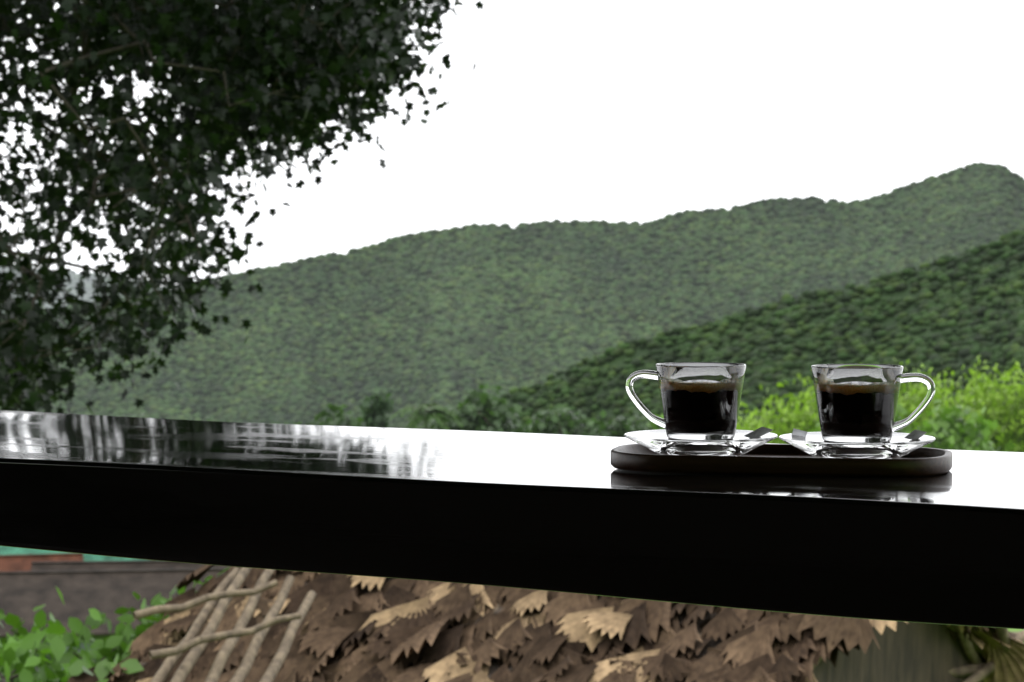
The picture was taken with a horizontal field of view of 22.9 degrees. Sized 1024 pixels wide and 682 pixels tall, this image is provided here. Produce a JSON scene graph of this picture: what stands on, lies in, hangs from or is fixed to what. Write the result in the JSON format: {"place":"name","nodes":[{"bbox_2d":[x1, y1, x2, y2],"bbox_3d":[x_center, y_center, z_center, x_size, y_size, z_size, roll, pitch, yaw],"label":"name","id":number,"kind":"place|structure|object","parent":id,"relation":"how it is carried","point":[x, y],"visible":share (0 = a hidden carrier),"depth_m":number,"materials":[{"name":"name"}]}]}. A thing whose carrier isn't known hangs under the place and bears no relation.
{"place":"outdoors","nodes":[
{"label":"outdoors","id":0,"kind":"place"},
{"bbox_2d":[0,553,83,571],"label":"rust house roof","id":1,"kind":"structure","parent":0,"point":[12,563],"depth_m":112.71,"materials":[{"name":"brown metal"}]},
{"bbox_2d":[0,546,144,560],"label":"roof","id":2,"kind":"structure","parent":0,"point":[4,550],"depth_m":122.67,"materials":[{"name":"teal metal"}]},
{"bbox_2d":[1,267,161,312],"bbox_3d":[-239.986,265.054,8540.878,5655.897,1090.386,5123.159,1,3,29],"label":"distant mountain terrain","id":3,"kind":"structure","parent":0,"point":[74,282],"depth_m":8885.99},
{"bbox_2d":[0,266,166,307],"bbox_3d":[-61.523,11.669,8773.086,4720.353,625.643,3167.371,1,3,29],"label":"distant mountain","id":4,"kind":"structure","parent":3,"relation":"on","point":[77,278],"depth_m":8880.26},
{"bbox_2d":[0,0,484,414],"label":"tree","id":5,"kind":"object","parent":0,"point":[269,54],"depth_m":17.92,"materials":[{"name":"green plant"}]},
{"bbox_2d":[389,403,462,429],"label":"palm tree","id":6,"kind":"object","parent":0,"point":[421,415],"depth_m":199.56,"materials":[{"name":"green plant"}]},
{"bbox_2d":[418,408,470,428],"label":"palm tree","id":7,"kind":"object","parent":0,"point":[435,420],"depth_m":214.91,"materials":[{"name":"green plant"}]},
{"bbox_2d":[0,0,1023,286],"label":"sky","id":8,"kind":"structure","parent":0,"point":[616,111],"materials":[{"name":"white"}]},
{"bbox_2d":[0,162,1023,428],"bbox_3d":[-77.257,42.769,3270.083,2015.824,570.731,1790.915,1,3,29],"label":"mountain","id":9,"kind":"structure","parent":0,"point":[454,286],"depth_m":3338.38,"materials":[{"name":"green plant"}]},
{"bbox_2d":[429,228,1023,442],"bbox_3d":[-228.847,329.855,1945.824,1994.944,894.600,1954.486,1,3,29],"label":"mountain terrain","id":10,"kind":"structure","parent":0,"point":[888,322],"depth_m":2147.78,"materials":[{"name":"green plant"}]},
{"bbox_2d":[1008,628,1023,631],"bbox_3d":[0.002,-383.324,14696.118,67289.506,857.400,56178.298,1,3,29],"label":"terrain","id":11,"kind":"structure","parent":0,"point":[1013,630],"depth_m":100.20,"materials":[{"name":"green plant"}]},
{"bbox_2d":[0,586,82,671],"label":"plant","id":12,"kind":"object","parent":11,"relation":"on","point":[75,625],"depth_m":17.19,"materials":[{"name":"green plant"}]},
{"bbox_2d":[0,613,93,681],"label":"plant","id":13,"kind":"object","parent":11,"relation":"on","point":[16,653],"depth_m":13.50,"materials":[{"name":"green plant"}]},
{"bbox_2d":[0,605,129,681],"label":"bank shrub","id":14,"kind":"object","parent":11,"relation":"on","point":[94,618],"depth_m":16.25,"materials":[{"name":"green plant"}]},
{"bbox_2d":[0,635,136,669],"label":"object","id":15,"kind":"structure","parent":11,"relation":"on","point":[82,644],"depth_m":92.45,"materials":[{"name":"green plant"}]},
{"bbox_2d":[0,568,229,636],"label":"ground","id":16,"kind":"structure","parent":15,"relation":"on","point":[24,594],"depth_m":94.32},
{"bbox_2d":[39,659,143,681],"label":"plant","id":17,"kind":"object","parent":11,"relation":"on","point":[103,669],"visible":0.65,"depth_m":13.00,"materials":[{"name":"green plant"}]},
{"bbox_2d":[33,607,168,678],"bbox_3d":[-2.575,4.665,16.778,1.840,5.912,2.079,1,3,29],"label":"bank shrub","id":18,"kind":"object","parent":11,"relation":"on","point":[123,630],"depth_m":16.65,"materials":[{"name":"green plant"}]},
{"bbox_2d":[66,614,166,677],"bbox_3d":[-1.664,4.067,13.735,1.971,5.379,2.061,1,3,29],"label":"plant","id":19,"kind":"object","parent":11,"relation":"on","point":[85,658],"visible":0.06,"depth_m":13.84,"materials":[{"name":"green plant"}]},
{"bbox_2d":[31,560,229,570],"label":"brick wall","id":20,"kind":"structure","parent":11,"relation":"on","point":[93,565],"depth_m":101.99,"materials":[{"name":"grey brick"}]},
{"bbox_2d":[58,579,208,670],"bbox_3d":[-2.174,4.680,17.197,1.870,6.166,1.909,1,3,29],"label":"bank shrub","id":21,"kind":"object","parent":11,"relation":"on","point":[138,632],"visible":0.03,"depth_m":17.08,"materials":[{"name":"green plant"}]},
{"bbox_2d":[107,576,212,636],"bbox_3d":[-2.119,4.716,17.728,2.115,6.372,2.102,1,3,29],"label":"plant","id":22,"kind":"object","parent":11,"relation":"on","point":[159,602],"visible":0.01,"depth_m":17.49,"materials":[{"name":"green plant"}]},
{"bbox_2d":[270,419,300,424],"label":"broadleaf tree","id":23,"kind":"object","parent":11,"relation":"on","point":[298,423],"depth_m":240.29,"materials":[{"name":"green plant"}]},
{"bbox_2d":[306,401,362,426],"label":"broadleaf tree","id":24,"kind":"object","parent":11,"relation":"on","point":[338,420],"depth_m":225.47,"materials":[{"name":"green plant"}]},
{"bbox_2d":[359,387,394,427],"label":"conifer tree","id":25,"kind":"object","parent":11,"relation":"on","point":[376,411],"depth_m":204.99,"materials":[{"name":"green plant"}]},
{"bbox_2d":[422,383,529,432],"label":"bush","id":26,"kind":"object","parent":11,"relation":"on","point":[500,418],"depth_m":209.08,"materials":[{"name":"green plant"}]},
{"bbox_2d":[523,407,595,435],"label":"broadleaf tree","id":27,"kind":"object","parent":11,"relation":"on","point":[551,420],"depth_m":240.01,"materials":[{"name":"green plant"}]},
{"bbox_2d":[139,589,984,668],"bbox_3d":[0.300,3.963,12.762,4.400,6.162,5.621,2,3,44],"label":"hut frame","id":28,"kind":"object","parent":11,"relation":"on","point":[979,649],"depth_m":11.76,"materials":[{"name":"brown wood"}]},
{"bbox_2d":[67,565,1023,681],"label":"hut thatch leaves","id":29,"kind":"object","parent":28,"relation":"on","point":[389,631],"visible":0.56,"depth_m":11.91,"materials":[{"name":"brown plant"}]},
{"bbox_2d":[141,578,986,681],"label":"hut roof deck","id":30,"kind":"structure","parent":28,"relation":"on","point":[917,652],"depth_m":11.43,"materials":[{"name":"brown wood"}]},
{"bbox_2d":[133,567,1023,681],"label":"wooden poles","id":31,"kind":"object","parent":28,"relation":"attached to","point":[226,591],"depth_m":10.92,"materials":[{"name":"brown wood"}]},
{"bbox_2d":[582,409,651,436],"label":"broadleaf tree","id":32,"kind":"object","parent":11,"relation":"on","point":[609,429],"depth_m":234.39,"materials":[{"name":"green plant"}]},
{"bbox_2d":[647,413,736,429],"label":"green tree","id":33,"kind":"object","parent":11,"relation":"on","point":[654,425],"depth_m":199.78,"materials":[{"name":"green plant"}]},
{"bbox_2d":[808,403,916,432],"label":"bush","id":34,"kind":"object","parent":11,"relation":"on","point":[902,411],"visible":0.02,"depth_m":175.35,"materials":[{"name":"green plant"}]},
{"bbox_2d":[905,396,1015,451],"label":"bush","id":35,"kind":"object","parent":11,"relation":"on","point":[966,434],"depth_m":169.40,"materials":[{"name":"green plant"}]},
{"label":"bamboo stems","id":36,"kind":"object","parent":11,"relation":"on","visible":0},
{"bbox_2d":[736,402,786,443],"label":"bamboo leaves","id":37,"kind":"object","parent":36,"relation":"attached to","point":[751,423],"visible":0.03,"depth_m":214.48,"materials":[{"name":"green plant"}]},
{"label":"bamboo stems","id":38,"kind":"object","parent":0,"visible":0},
{"bbox_2d":[739,363,860,443],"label":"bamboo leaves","id":39,"kind":"object","parent":38,"relation":"attached to","point":[798,419],"visible":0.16,"depth_m":194.20,"materials":[{"name":"green plant"}]},
{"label":"bamboo stems","id":40,"kind":"object","parent":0,"visible":0},
{"bbox_2d":[893,358,971,431],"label":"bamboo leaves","id":41,"kind":"object","parent":40,"relation":"attached to","point":[910,404],"visible":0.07,"depth_m":188.59,"materials":[{"name":"green plant"}]},
{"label":"bamboo stems","id":42,"kind":"object","parent":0,"visible":0},
{"bbox_2d":[915,355,1023,450],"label":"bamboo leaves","id":43,"kind":"object","parent":42,"relation":"attached to","point":[975,400],"visible":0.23,"depth_m":198.02,"materials":[{"name":"green plant"}]},
{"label":"bamboo stems","id":44,"kind":"object","parent":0,"visible":0},
{"bbox_2d":[973,365,1023,451],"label":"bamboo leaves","id":45,"kind":"object","parent":44,"relation":"attached to","point":[1015,426],"visible":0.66,"depth_m":194.68,"materials":[{"name":"green plant"}]},
{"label":"terrace deck floor","id":46,"kind":"structure","parent":0,"visible":0},
{"bbox_3d":[-2.244,-0.323,-0.463,10.800,3.700,7.550,1,3,29],"label":"terrace","id":47,"kind":"object","parent":46,"relation":"on","visible":0},
{"bbox_2d":[0,410,1023,628],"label":"counter rail","id":48,"kind":"object","parent":47,"relation":"on","point":[579,514],"visible":0.91,"depth_m":2.22,"materials":[{"name":"black"}]},
{"bbox_2d":[611,444,951,476],"bbox_3d":[0.248,0.109,2.336,0.312,0.016,0.152,0,2,13],"label":"wooden tray","id":49,"kind":"object","parent":48,"relation":"on","point":[776,459],"visible":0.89,"depth_m":2.27,"materials":[{"name":"brown wood"}]},
{"bbox_2d":[624,429,777,455],"bbox_3d":[0.176,0.099,2.351,0.143,0.023,0.143,0,2,13],"label":"saucer","id":50,"kind":"object","parent":49,"relation":"on","point":[660,442],"visible":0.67,"depth_m":2.31,"materials":[{"name":"clear glass"}]},
{"bbox_2d":[626,362,745,439],"bbox_3d":[0.167,0.056,2.346,0.102,0.069,0.084,-1,2,-21],"label":"cup","id":51,"kind":"object","parent":50,"relation":"on","point":[700,400],"visible":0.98,"depth_m":2.32,"materials":[{"name":"clear glass"}]},
{"bbox_2d":[744,427,772,437],"bbox_3d":[0.230,0.085,2.355,0.013,0.003,0.030,18,27,38],"label":"sachet","id":52,"kind":"object","parent":50,"relation":"on","point":[759,432],"visible":0.99,"depth_m":2.35,"materials":[{"name":"paper"}]},
{"bbox_2d":[779,432,935,458],"bbox_3d":[0.317,0.100,2.320,0.143,0.023,0.143,0,2,12],"label":"saucer","id":53,"kind":"object","parent":49,"relation":"on","point":[816,445],"visible":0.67,"depth_m":2.27,"materials":[{"name":"clear glass"}]},
{"bbox_2d":[792,429,806,436],"bbox_3d":[0.267,0.085,2.343,0.013,0.003,0.030,13,-12,6],"label":"sachet","id":54,"kind":"object","parent":53,"relation":"on","point":[797,432],"visible":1,"depth_m":2.35,"materials":[{"name":"paper"}]},
{"bbox_2d":[811,364,934,442],"bbox_3d":[0.323,0.058,2.312,0.084,0.069,0.102,-2,3,-44],"label":"cup","id":55,"kind":"object","parent":53,"relation":"on","point":[857,403],"visible":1,"depth_m":2.29,"materials":[{"name":"clear glass"}]},
{"bbox_2d":[905,430,926,439],"bbox_3d":[0.372,0.086,2.329,0.012,0.002,0.026,13,22,29],"label":"sachet","id":56,"kind":"object","parent":53,"relation":"on","point":[915,434],"visible":1,"depth_m":2.33,"materials":[{"name":"paper"}]}
]}

